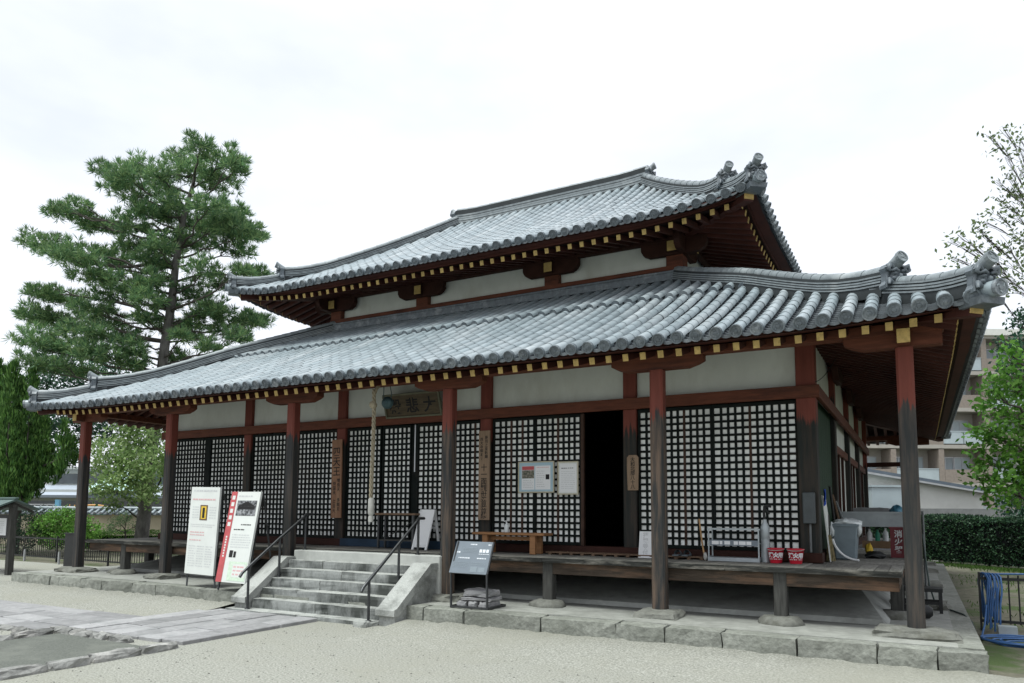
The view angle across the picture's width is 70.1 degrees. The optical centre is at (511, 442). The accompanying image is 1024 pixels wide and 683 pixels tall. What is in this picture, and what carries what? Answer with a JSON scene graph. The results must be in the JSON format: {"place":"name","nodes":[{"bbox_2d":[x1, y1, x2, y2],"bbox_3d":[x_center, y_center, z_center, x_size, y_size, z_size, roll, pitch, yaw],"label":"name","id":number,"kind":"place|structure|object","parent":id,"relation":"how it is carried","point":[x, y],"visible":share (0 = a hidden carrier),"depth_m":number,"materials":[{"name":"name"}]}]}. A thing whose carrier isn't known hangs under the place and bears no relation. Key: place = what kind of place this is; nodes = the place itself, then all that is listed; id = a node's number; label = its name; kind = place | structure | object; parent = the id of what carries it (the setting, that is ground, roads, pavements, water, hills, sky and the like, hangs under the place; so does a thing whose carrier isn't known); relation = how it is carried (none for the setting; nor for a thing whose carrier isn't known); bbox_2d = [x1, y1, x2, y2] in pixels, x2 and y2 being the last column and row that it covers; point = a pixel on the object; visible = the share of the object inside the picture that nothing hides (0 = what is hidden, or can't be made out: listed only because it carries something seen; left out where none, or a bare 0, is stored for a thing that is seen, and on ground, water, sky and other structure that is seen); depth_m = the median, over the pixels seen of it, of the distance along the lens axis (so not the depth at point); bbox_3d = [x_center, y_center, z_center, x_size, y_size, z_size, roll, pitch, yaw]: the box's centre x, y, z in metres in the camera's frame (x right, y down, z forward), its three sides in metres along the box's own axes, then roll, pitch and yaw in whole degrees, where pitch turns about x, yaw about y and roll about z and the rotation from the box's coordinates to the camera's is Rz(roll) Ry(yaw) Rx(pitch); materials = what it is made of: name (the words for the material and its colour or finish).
{"place":"outdoors","nodes":[
{"label":"outdoors","id":0,"kind":"place"},
{"bbox_2d":[0,544,176,566],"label":"garden soil","id":1,"kind":"structure","parent":0,"point":[51,560],"depth_m":25.56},
{"bbox_2d":[1,504,50,556],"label":"dark bush","id":2,"kind":"object","parent":1,"relation":"on","point":[31,520],"visible":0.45,"depth_m":26.13,"materials":[{"name":"green plant"}]},
{"bbox_2d":[0,357,79,553],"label":"juniper tree","id":3,"kind":"object","parent":1,"relation":"on","point":[31,464],"visible":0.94,"depth_m":26.79,"materials":[{"name":"green plant"}]},
{"bbox_2d":[25,504,106,555],"bbox_3d":[-15.851,3.121,25.938,3.228,1.888,1.370,-1,-6,14],"label":"azalea bush","id":4,"kind":"object","parent":1,"relation":"on","point":[52,522],"visible":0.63,"depth_m":25.77,"materials":[{"name":"green plant"}]},
{"bbox_2d":[30,500,103,514],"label":"playground frame","id":5,"kind":"object","parent":1,"relation":"on","point":[57,502],"visible":0.12,"depth_m":47.06,"materials":[{"name":"metal"}]},
{"bbox_2d":[0,535,157,565],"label":"iron fence","id":6,"kind":"object","parent":1,"relation":"on","point":[58,539],"visible":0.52,"depth_m":23.26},
{"bbox_2d":[0,506,161,543],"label":"garden wall","id":7,"kind":"structure","parent":1,"relation":"on","point":[102,516],"depth_m":34.83,"materials":[{"name":"tile"}]},
{"bbox_2d":[16,352,153,499],"bbox_3d":[-25.090,-0.018,40.257,12.815,10.815,8.060,1,-5,-8],"label":"evergreen tree","id":8,"kind":"object","parent":1,"relation":"on","point":[48,383],"visible":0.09,"depth_m":39.90,"materials":[{"name":"green plant"}]},
{"bbox_2d":[28,467,162,514],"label":"school building","id":9,"kind":"structure","parent":1,"relation":"on","point":[64,489],"depth_m":56.10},
{"bbox_2d":[28,501,54,514],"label":"window","id":10,"kind":"structure","parent":9,"relation":"in","point":[29,502],"depth_m":56.03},
{"bbox_2d":[55,474,77,483],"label":"roof","id":11,"kind":"structure","parent":9,"relation":"in","point":[66,478],"depth_m":59.21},
{"bbox_2d":[60,501,90,514],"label":"window","id":12,"kind":"structure","parent":9,"relation":"in","point":[63,503],"depth_m":56.03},
{"bbox_2d":[95,501,127,506],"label":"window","id":13,"kind":"structure","parent":9,"relation":"in","point":[96,502],"depth_m":56.03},
{"bbox_2d":[131,502,161,506],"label":"window","id":14,"kind":"structure","parent":9,"relation":"in","point":[153,504],"depth_m":56.03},
{"bbox_2d":[103,510,136,537],"bbox_3d":[-15.314,3.496,28.747,1.585,1.702,1.210,3,-6,-24],"label":"clipped pine","id":15,"kind":"object","parent":1,"relation":"on","point":[112,528],"visible":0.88,"depth_m":28.71,"materials":[{"name":"green plant"}]},
{"bbox_2d":[85,529,160,550],"bbox_3d":[-15.533,3.920,29.384,3.812,0.933,0.958,0,-5,-1],"label":"hedge","id":16,"kind":"object","parent":1,"relation":"on","point":[116,535],"visible":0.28,"depth_m":29.19,"materials":[{"name":"green plant"}]},
{"bbox_2d":[88,423,165,517],"bbox_3d":[-14.120,1.505,26.966,3.128,5.357,5.256,6,-7,-43],"label":"broadleaf tree","id":17,"kind":"object","parent":1,"relation":"on","point":[125,454],"visible":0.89,"depth_m":26.44,"materials":[{"name":"green plant"}]},
{"bbox_2d":[2,128,276,552],"bbox_3d":[-14.709,-3.977,28.471,11.560,16.766,6.369,0,-5,4],"label":"pine tree","id":18,"kind":"object","parent":1,"relation":"on","point":[221,214],"visible":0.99,"depth_m":27.79,"materials":[{"name":"green plant"}]},
{"bbox_2d":[0,600,316,644],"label":"stone path","id":19,"kind":"structure","parent":0,"point":[189,627],"depth_m":10.73,"materials":[{"name":"stone"}]},
{"bbox_2d":[0,559,938,682],"bbox_3d":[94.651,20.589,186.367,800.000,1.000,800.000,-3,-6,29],"label":"ground","id":20,"kind":"structure","parent":0,"point":[378,661],"depth_m":7.95,"materials":[{"name":"gravel"}]},
{"bbox_2d":[0,497,39,574],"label":"notice shelter","id":21,"kind":"object","parent":20,"relation":"on","point":[13,506],"visible":0.99,"depth_m":18.74,"materials":[{"name":"brown wood"}]},
{"bbox_2d":[63,533,73,565],"bbox_3d":[-12.756,3.119,21.146,0.660,1.000,0.140,-3,-6,29],"label":"gate board","id":22,"kind":"object","parent":20,"relation":"on","point":[68,549],"visible":0.46,"depth_m":21.14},
{"bbox_2d":[0,633,138,667],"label":"earth bed","id":23,"kind":"object","parent":20,"relation":"on","point":[43,649],"visible":0.6,"depth_m":8.80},
{"bbox_2d":[0,624,178,680],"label":"path edging","id":24,"kind":"object","parent":20,"relation":"on","point":[12,672],"visible":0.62,"depth_m":8.50,"materials":[{"name":"stone"}]},
{"bbox_2d":[0,580,234,615],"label":"gravel bank","id":25,"kind":"structure","parent":20,"relation":"on","point":[130,603],"depth_m":13.23,"materials":[{"name":"gravel"}]},
{"bbox_2d":[225,549,441,627],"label":"stone stairs","id":26,"kind":"structure","parent":20,"relation":"on","point":[329,584],"depth_m":11.83,"materials":[{"name":"stone"}]},
{"bbox_2d":[238,513,312,608],"bbox_3d":[-4.074,2.011,12.665,0.089,1.579,1.619,-3,-6,29],"label":"stair handrail","id":27,"kind":"object","parent":26,"relation":"on","point":[247,568],"visible":1,"depth_m":12.67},
{"bbox_2d":[360,517,424,620],"bbox_3d":[-1.843,1.930,11.393,0.089,1.529,1.556,-3,-6,29],"label":"stair handrail","id":28,"kind":"object","parent":26,"relation":"on","point":[379,567],"visible":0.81,"depth_m":11.45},
{"bbox_2d":[11,153,1008,673],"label":"temple hall","id":29,"kind":"structure","parent":20,"relation":"on","point":[687,343],"depth_m":12.56,"materials":[{"name":"wood"}]},
{"bbox_2d":[173,438,205,533],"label":"lattice door","id":30,"kind":"structure","parent":29,"relation":"in","point":[191,453],"depth_m":16.95,"materials":[{"name":"wood"}]},
{"bbox_2d":[184,487,242,587],"bbox_3d":[-5.610,1.755,13.715,0.925,1.841,0.689,-3,-6,29],"label":"information board","id":31,"kind":"object","parent":29,"relation":"on","point":[203,533],"visible":0.98,"depth_m":13.49,"materials":[{"name":"plastic"}]},
{"bbox_2d":[208,435,243,534],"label":"lattice door","id":32,"kind":"structure","parent":29,"relation":"in","point":[226,453],"depth_m":16.32,"materials":[{"name":"wood"}]},
{"bbox_2d":[215,492,270,589],"bbox_3d":[-4.775,1.751,13.096,0.800,1.741,0.692,-3,-6,29],"label":"information board","id":33,"kind":"object","parent":29,"relation":"on","point":[238,543],"visible":0.93,"depth_m":12.94,"materials":[{"name":"plastic"}]},
{"bbox_2d":[251,433,286,535],"bbox_3d":[-5.133,0.895,15.607,1.210,2.187,0.060,-3,-6,29],"label":"lattice door","id":34,"kind":"structure","parent":29,"relation":"in","point":[269,450],"depth_m":15.64,"materials":[{"name":"wood"}]},
{"bbox_2d":[296,429,336,537],"bbox_3d":[-4.065,0.845,15.014,1.225,2.187,0.060,-3,-6,29],"label":"lattice door","id":35,"kind":"structure","parent":29,"relation":"in","point":[315,447],"depth_m":15.00,"materials":[{"name":"wood"}]},
{"bbox_2d":[331,439,342,517],"bbox_3d":[-3.483,0.715,14.509,0.278,1.559,0.031,-3,-6,29],"label":"wooden name board","id":36,"kind":"object","parent":29,"relation":"attached to","point":[336,482],"visible":1,"depth_m":14.49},
{"bbox_2d":[345,426,382,538],"bbox_3d":[-2.918,0.792,14.378,0.860,2.187,0.060,-3,-6,29],"label":"lattice door","id":37,"kind":"structure","parent":29,"relation":"in","point":[357,526],"depth_m":14.41,"materials":[{"name":"wood"}]},
{"bbox_2d":[368,386,379,521],"bbox_3d":[-2.382,0.169,12.521,0.182,2.371,0.131,1,-5,-6],"label":"bell rope","id":38,"kind":"object","parent":29,"relation":"hanging from","point":[373,404],"visible":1,"depth_m":12.49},
{"bbox_2d":[382,387,392,408],"bbox_3d":[-2.187,-0.786,12.815,0.217,0.391,0.157,-3,-6,29],"label":"gong bell","id":39,"kind":"object","parent":29,"relation":"hanging from","point":[387,402],"visible":1,"depth_m":12.76,"materials":[{"name":"teal metal"}]},
{"bbox_2d":[380,425,411,539],"bbox_3d":[-2.210,0.759,13.986,0.680,2.187,0.060,-3,-6,29],"label":"lattice door","id":40,"kind":"structure","parent":29,"relation":"in","point":[397,440],"depth_m":13.99,"materials":[{"name":"wood"}]},
{"bbox_2d":[375,513,420,548],"bbox_3d":[-2.079,1.621,13.417,0.930,0.649,0.280,-3,-6,29],"label":"side table","id":41,"kind":"object","parent":29,"relation":"on","point":[385,539],"visible":0.85,"depth_m":13.48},
{"bbox_2d":[382,391,442,418],"bbox_3d":[-1.870,-0.707,13.669,1.302,0.455,0.191,-3,-6,29],"label":"name plaque","id":42,"kind":"object","parent":29,"relation":"attached to","point":[417,404],"visible":0.94,"depth_m":13.63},
{"bbox_2d":[411,509,439,549],"bbox_3d":[-1.535,1.569,13.175,0.368,0.720,0.450,-3,-6,29],"label":"sandwich board","id":43,"kind":"object","parent":29,"relation":"on","point":[426,524],"visible":0.95,"depth_m":13.08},
{"bbox_2d":[416,423,441,540],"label":"lattice door","id":44,"kind":"structure","parent":29,"relation":"in","point":[429,435],"depth_m":13.64,"materials":[{"name":"wood"}]},
{"bbox_2d":[457,600,472,605],"bbox_3d":[-0.654,2.392,10.900,0.176,0.105,0.390,-3,-6,29],"label":"weight stone","id":45,"kind":"object","parent":29,"relation":"on","point":[462,602],"visible":0.43,"depth_m":10.74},
{"bbox_2d":[455,420,480,541],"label":"lattice door","id":46,"kind":"structure","parent":29,"relation":"in","point":[467,522],"depth_m":13.21,"materials":[{"name":"wood"}]},
{"bbox_2d":[468,601,481,606],"bbox_3d":[-0.490,2.384,10.809,0.161,0.103,0.392,-3,-6,29],"label":"weight stone","id":47,"kind":"object","parent":29,"relation":"on","point":[473,603],"visible":0.45,"depth_m":10.65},
{"bbox_2d":[449,541,505,609],"bbox_3d":[-0.508,1.956,10.872,0.675,0.965,0.548,-3,-6,29],"label":"notice stand","id":48,"kind":"object","parent":29,"relation":"on","point":[471,557],"visible":0.98,"depth_m":10.73,"materials":[{"name":"metal"}]},
{"bbox_2d":[478,430,490,519],"bbox_3d":[-0.488,0.570,12.849,0.223,1.570,0.031,-3,-6,29],"label":"wooden name board","id":49,"kind":"object","parent":29,"relation":"attached to","point":[484,480],"visible":1,"depth_m":12.83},
{"bbox_2d":[478,601,499,607],"bbox_3d":[-0.331,2.377,10.720,0.165,0.105,0.387,-3,-6,29],"label":"weight stone","id":50,"kind":"object","parent":29,"relation":"on","point":[490,604],"visible":0.69,"depth_m":10.61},
{"bbox_2d":[461,596,501,601],"bbox_3d":[-0.447,2.305,10.825,0.509,0.075,0.415,-3,-6,29],"label":"weight stone","id":51,"kind":"object","parent":50,"relation":"on","point":[490,599],"visible":0.73,"depth_m":10.70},
{"bbox_2d":[463,587,499,597],"bbox_3d":[-0.453,2.221,10.832,0.453,0.106,0.350,-3,-6,29],"label":"weight stone","id":52,"kind":"object","parent":51,"relation":"on","point":[479,592],"visible":0.94,"depth_m":10.71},
{"bbox_2d":[472,532,552,554],"bbox_3d":[-0.005,1.668,12.149,1.360,0.342,0.340,-3,-6,29],"label":"wooden bench","id":53,"kind":"object","parent":29,"relation":"on","point":[536,542],"visible":0.81,"depth_m":12.01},
{"bbox_2d":[492,417,534,543],"bbox_3d":[0.031,0.656,12.743,0.830,2.187,0.060,-3,-6,29],"label":"lattice door","id":54,"kind":"structure","parent":29,"relation":"in","point":[513,438],"depth_m":12.78,"materials":[{"name":"wood"}]},
{"bbox_2d":[518,461,554,492],"bbox_3d":[0.412,0.588,12.475,0.690,0.535,0.024,-3,-6,29],"label":"framed notice","id":55,"kind":"object","parent":29,"relation":"attached to","point":[536,476],"visible":1,"depth_m":12.46,"materials":[{"name":"paper"}]},
{"bbox_2d":[534,413,580,544],"bbox_3d":[0.776,0.621,12.330,0.865,2.187,0.060,-3,-6,29],"label":"lattice door","id":56,"kind":"structure","parent":29,"relation":"in","point":[557,437],"depth_m":12.33,"materials":[{"name":"wood"}]},
{"bbox_2d":[557,461,578,494],"bbox_3d":[0.936,0.589,12.182,0.380,0.555,0.024,-3,-6,29],"label":"framed notice","id":57,"kind":"object","parent":29,"relation":"attached to","point":[567,477],"visible":1,"depth_m":12.17,"materials":[{"name":"paper"}]},
{"bbox_2d":[546,551,703,559],"bbox_3d":[1.914,1.753,11.341,2.950,0.045,0.315,-3,-6,29],"label":"duckboard","id":58,"kind":"object","parent":29,"relation":"on","point":[610,554],"visible":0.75,"depth_m":11.44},
{"bbox_2d":[638,531,651,557],"bbox_3d":[2.053,1.556,11.139,0.245,0.400,0.066,-3,-6,29],"label":"upright sign","id":59,"kind":"object","parent":58,"relation":"on","point":[644,542],"visible":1,"depth_m":11.14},
{"bbox_2d":[627,455,638,489],"bbox_3d":[1.923,0.477,11.597,0.190,0.560,0.031,-3,-6,29],"label":"wooden name board","id":60,"kind":"object","parent":29,"relation":"attached to","point":[633,472],"visible":1,"depth_m":11.58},
{"bbox_2d":[638,405,713,548],"bbox_3d":[2.539,0.540,11.353,1.170,2.187,0.060,-3,-6,29],"label":"lattice door","id":61,"kind":"structure","parent":29,"relation":"in","point":[688,429],"depth_m":11.29,"materials":[{"name":"wood"}]},
{"bbox_2d":[698,519,707,560],"bbox_3d":[2.806,1.425,10.711,0.060,0.609,0.193,1,-6,-9],"label":"wooden stick","id":62,"kind":"object","parent":29,"relation":"on","point":[705,556],"visible":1,"depth_m":10.70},
{"bbox_2d":[707,528,760,562],"bbox_3d":[3.217,1.472,10.527,0.740,0.467,0.262,-3,-6,29],"label":"metal rack","id":63,"kind":"object","parent":29,"relation":"on","point":[733,543],"visible":0.88,"depth_m":10.44,"materials":[{"name":"metal"}]},
{"bbox_2d":[712,400,800,551],"bbox_3d":[3.586,0.491,10.772,1.215,2.187,0.060,-3,-6,29],"label":"lattice door","id":64,"kind":"structure","parent":29,"relation":"in","point":[755,450],"depth_m":10.77,"materials":[{"name":"wood"}]},
{"bbox_2d":[761,504,770,561],"bbox_3d":[3.607,1.280,10.341,0.156,0.818,0.119,-3,-6,29],"label":"spray pump","id":65,"kind":"object","parent":29,"relation":"on","point":[765,537],"visible":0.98,"depth_m":10.30,"materials":[{"name":"metal"}]},
{"bbox_2d":[767,548,784,562],"bbox_3d":[3.680,1.574,10.177,0.234,0.203,0.234,-3,-6,29],"label":"fire bucket","id":66,"kind":"object","parent":29,"relation":"on","point":[775,555],"visible":1,"depth_m":10.10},
{"bbox_2d":[787,548,804,563],"bbox_3d":[3.908,1.564,10.051,0.234,0.203,0.234,-3,-6,29],"label":"fire bucket","id":67,"kind":"object","parent":29,"relation":"on","point":[795,555],"visible":1,"depth_m":9.97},
{"bbox_2d":[802,492,815,551],"bbox_3d":[4.166,1.116,10.214,0.160,0.835,0.110,-3,-6,29],"label":"meter box","id":68,"kind":"object","parent":29,"relation":"on","point":[809,508],"visible":1,"depth_m":10.19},
{"bbox_2d":[817,401,833,549],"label":"board door","id":69,"kind":"structure","parent":29,"relation":"in","point":[823,417],"depth_m":11.92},
{"bbox_2d":[821,495,831,561],"bbox_3d":[4.620,1.251,10.674,0.098,0.950,0.460,-3,-6,29],"label":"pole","id":70,"kind":"object","parent":29,"relation":"on","point":[825,510],"visible":0.59,"depth_m":10.54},
{"bbox_2d":[826,514,835,560],"bbox_3d":[4.611,1.375,10.568,0.126,0.672,0.207,-3,-6,29],"label":"straw broom","id":71,"kind":"object","parent":29,"relation":"on","point":[832,554],"visible":0.96,"depth_m":10.51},
{"bbox_2d":[829,486,834,520],"bbox_3d":[5.188,1.267,11.757,0.249,1.127,0.039,5,-7,-41],"label":"leaning pole","id":72,"kind":"object","parent":29,"relation":"on","point":[831,502],"visible":0.43,"depth_m":11.73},
{"bbox_2d":[832,494,839,518],"bbox_3d":[5.346,1.346,11.892,0.382,1.003,0.038,4,-6,-31],"label":"leaning pole","id":73,"kind":"object","parent":29,"relation":"on","point":[835,507],"visible":0.3,"depth_m":11.85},
{"bbox_2d":[830,524,858,559],"bbox_3d":[5.088,1.503,11.112,0.390,0.540,0.450,-3,-6,29],"label":"dust bin","id":74,"kind":"object","parent":29,"relation":"on","point":[846,538],"visible":0.75,"depth_m":10.94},
{"bbox_2d":[830,518,861,538],"bbox_3d":[5.105,1.317,11.151,0.456,0.331,0.535,-3,-6,29],"label":"plastic bag","id":75,"kind":"object","parent":74,"relation":"in","point":[846,521],"visible":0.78,"depth_m":11.01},
{"bbox_2d":[832,539,858,560],"bbox_3d":[4.895,1.573,10.707,0.361,0.321,0.089,-3,-6,29],"label":"white hose","id":76,"kind":"object","parent":29,"relation":"on","point":[840,552],"visible":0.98,"depth_m":10.74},
{"bbox_2d":[865,543,872,551],"bbox_3d":[5.646,1.708,11.514,0.122,0.255,0.121,1,-5,-4],"label":"yellow bag","id":77,"kind":"object","parent":29,"relation":"on","point":[868,547],"visible":0.62,"depth_m":11.50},
{"bbox_2d":[841,512,902,549],"bbox_3d":[6.160,1.537,12.372,1.030,0.728,0.460,-3,-6,29],"label":"metal trough","id":78,"kind":"object","parent":29,"relation":"on","point":[881,519],"visible":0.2,"depth_m":12.18,"materials":[{"name":"metal"}]},
{"bbox_2d":[853,507,888,511],"bbox_3d":[6.121,1.256,12.423,0.578,0.310,0.315,-3,-6,29],"label":"grey crate","id":79,"kind":"object","parent":78,"relation":"in","point":[865,509],"visible":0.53,"depth_m":12.32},
{"bbox_2d":[862,540,890,548],"bbox_3d":[6.176,1.718,12.323,0.450,0.118,0.280,-3,-6,29],"label":"cardboard box","id":80,"kind":"object","parent":78,"relation":"on","point":[881,544],"visible":0.64,"depth_m":12.19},
{"bbox_2d":[867,529,872,540],"bbox_3d":[6.062,1.562,12.367,0.081,0.200,0.081,-3,-6,29],"label":"plastic bottle","id":81,"kind":"object","parent":80,"relation":"on","point":[869,535],"visible":1,"depth_m":12.34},
{"bbox_2d":[875,530,879,540],"bbox_3d":[6.167,1.562,12.309,0.077,0.190,0.077,-3,-6,29],"label":"plastic bottle","id":82,"kind":"object","parent":80,"relation":"on","point":[877,535],"visible":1,"depth_m":12.28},
{"bbox_2d":[883,528,888,540],"bbox_3d":[6.271,1.542,12.252,0.087,0.220,0.087,-3,-6,29],"label":"plastic bottle","id":83,"kind":"object","parent":80,"relation":"on","point":[885,536],"visible":0.98,"depth_m":12.22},
{"bbox_2d":[889,504,901,511],"bbox_3d":[6.432,1.216,12.237,0.285,0.360,0.349,-4,-7,42],"label":"folded tarp","id":84,"kind":"object","parent":78,"relation":"in","point":[896,508],"visible":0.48,"depth_m":12.18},
{"bbox_2d":[865,551,885,558],"bbox_3d":[5.652,1.756,11.350,0.308,0.135,0.292,-3,-6,29],"label":"black cloth","id":85,"kind":"object","parent":29,"relation":"on","point":[875,554],"visible":0.96,"depth_m":11.32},
{"bbox_2d":[889,527,903,557],"bbox_3d":[6.179,1.595,11.689,0.230,0.482,0.250,-3,-6,29],"label":"extinguisher box","id":86,"kind":"object","parent":29,"relation":"on","point":[897,542],"visible":0.99,"depth_m":11.60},
{"bbox_2d":[921,511,927,598],"bbox_3d":[6.402,1.795,11.315,0.035,1.458,0.038,5,-7,-38],"label":"grey pipe","id":87,"kind":"object","parent":29,"relation":"on","point":[923,533],"visible":0.55,"depth_m":11.32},
{"bbox_2d":[922,534,984,640],"bbox_3d":[6.358,2.034,10.505,0.218,1.374,1.515,0,-5,5],"label":"garden hose","id":88,"kind":"object","parent":29,"relation":"attached to","point":[929,580],"visible":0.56,"depth_m":11.07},
{"bbox_2d":[337,619,1023,682],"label":"gravel bank","id":89,"kind":"structure","parent":20,"relation":"on","point":[683,663],"depth_m":8.26,"materials":[{"name":"gravel"}]},
{"bbox_2d":[868,469,997,508],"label":"white shed","id":90,"kind":"structure","parent":20,"relation":"on","point":[884,489],"depth_m":32.04,"materials":[{"name":"metal"}]},
{"bbox_2d":[867,329,1023,508],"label":"apartment building","id":91,"kind":"structure","parent":20,"relation":"on","point":[944,459],"depth_m":63.16,"materials":[{"name":"beige concrete"}]},
{"bbox_2d":[867,457,876,468],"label":"window","id":92,"kind":"structure","parent":91,"relation":"in","point":[869,459],"depth_m":63.95,"materials":[{"name":"glass"}]},
{"bbox_2d":[918,457,923,467],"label":"window","id":93,"kind":"structure","parent":91,"relation":"in","point":[920,459],"depth_m":63.94,"materials":[{"name":"glass"}]},
{"bbox_2d":[944,457,953,468],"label":"window","id":94,"kind":"structure","parent":91,"relation":"in","point":[949,464],"depth_m":63.94,"materials":[{"name":"grey glass"}]},
{"bbox_2d":[952,420,967,441],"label":"window","id":95,"kind":"structure","parent":91,"relation":"in","point":[957,425],"depth_m":64.25,"materials":[{"name":"glass"}]},
{"bbox_2d":[953,457,969,469],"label":"window","id":96,"kind":"structure","parent":91,"relation":"in","point":[958,461],"depth_m":63.94,"materials":[{"name":"glass"}]},
{"bbox_2d":[986,349,993,358],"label":"window","id":97,"kind":"structure","parent":91,"relation":"in","point":[989,355],"depth_m":64.87,"materials":[{"name":"grey glass"}]},
{"bbox_2d":[870,513,1023,568],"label":"hedge","id":98,"kind":"object","parent":20,"relation":"on","point":[985,539],"visible":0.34,"depth_m":23.82,"materials":[{"name":"green plant"}]},
{"bbox_2d":[889,508,1020,521],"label":"block wall","id":99,"kind":"structure","parent":20,"relation":"on","point":[988,512],"depth_m":30.27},
{"bbox_2d":[931,561,1023,572],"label":"grass strip","id":100,"kind":"object","parent":20,"relation":"on","point":[994,568],"depth_m":22.66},
{"bbox_2d":[941,561,1023,677],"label":"soil yard","id":101,"kind":"structure","parent":20,"relation":"on","point":[1006,661],"depth_m":12.80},
{"bbox_2d":[935,122,1023,325],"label":"sparse tree","id":102,"kind":"object","parent":101,"relation":"on","point":[1018,197],"visible":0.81,"depth_m":17.84,"materials":[{"name":"green plant"}]},
{"bbox_2d":[952,568,1023,626],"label":"weeds","id":103,"kind":"object","parent":101,"relation":"on","point":[984,587],"visible":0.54,"depth_m":17.13,"materials":[{"name":"green plant"}]},
{"bbox_2d":[955,331,1023,516],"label":"leafy tree","id":104,"kind":"object","parent":101,"relation":"on","point":[1017,476],"visible":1,"depth_m":18.89,"materials":[{"name":"green plant"}]},
{"bbox_2d":[977,572,1023,630],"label":"iron fence","id":105,"kind":"object","parent":101,"relation":"on","point":[1017,579],"visible":0.73,"depth_m":10.55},
{"bbox_2d":[977,572,1023,647],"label":"blue hose","id":106,"kind":"object","parent":105,"relation":"hanging from","point":[990,611],"visible":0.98,"depth_m":10.39,"materials":[{"name":"rubber"}]},
{"bbox_2d":[987,303,1023,516],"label":"evergreen tree","id":107,"kind":"object","parent":101,"relation":"on","point":[1020,316],"visible":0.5,"depth_m":25.04,"materials":[{"name":"green plant"}]},
{"bbox_2d":[997,625,1017,637],"bbox_3d":[6.839,2.610,10.070,0.220,0.152,0.200,-3,-6,29],"label":"crate","id":108,"kind":"object","parent":101,"relation":"on","point":[1007,629],"visible":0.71,"depth_m":10.00,"materials":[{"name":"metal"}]},
{"bbox_2d":[0,0,1023,484],"label":"sky","id":109,"kind":"structure","parent":0,"point":[362,124],"materials":[{"name":"white"}]},
{"bbox_2d":[904,604,932,618],"bbox_3d":[5.469,2.297,9.947,0.490,0.179,0.179,-2,-6,20],"label":"dark roll","id":110,"kind":"object","parent":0,"point":[928,611],"visible":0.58,"depth_m":9.82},
{"bbox_2d":[903,585,942,613],"bbox_3d":[5.998,2.289,10.686,0.540,0.348,0.400,-3,-6,29],"label":"stand","id":111,"kind":"object","parent":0,"point":[939,590],"visible":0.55,"depth_m":10.48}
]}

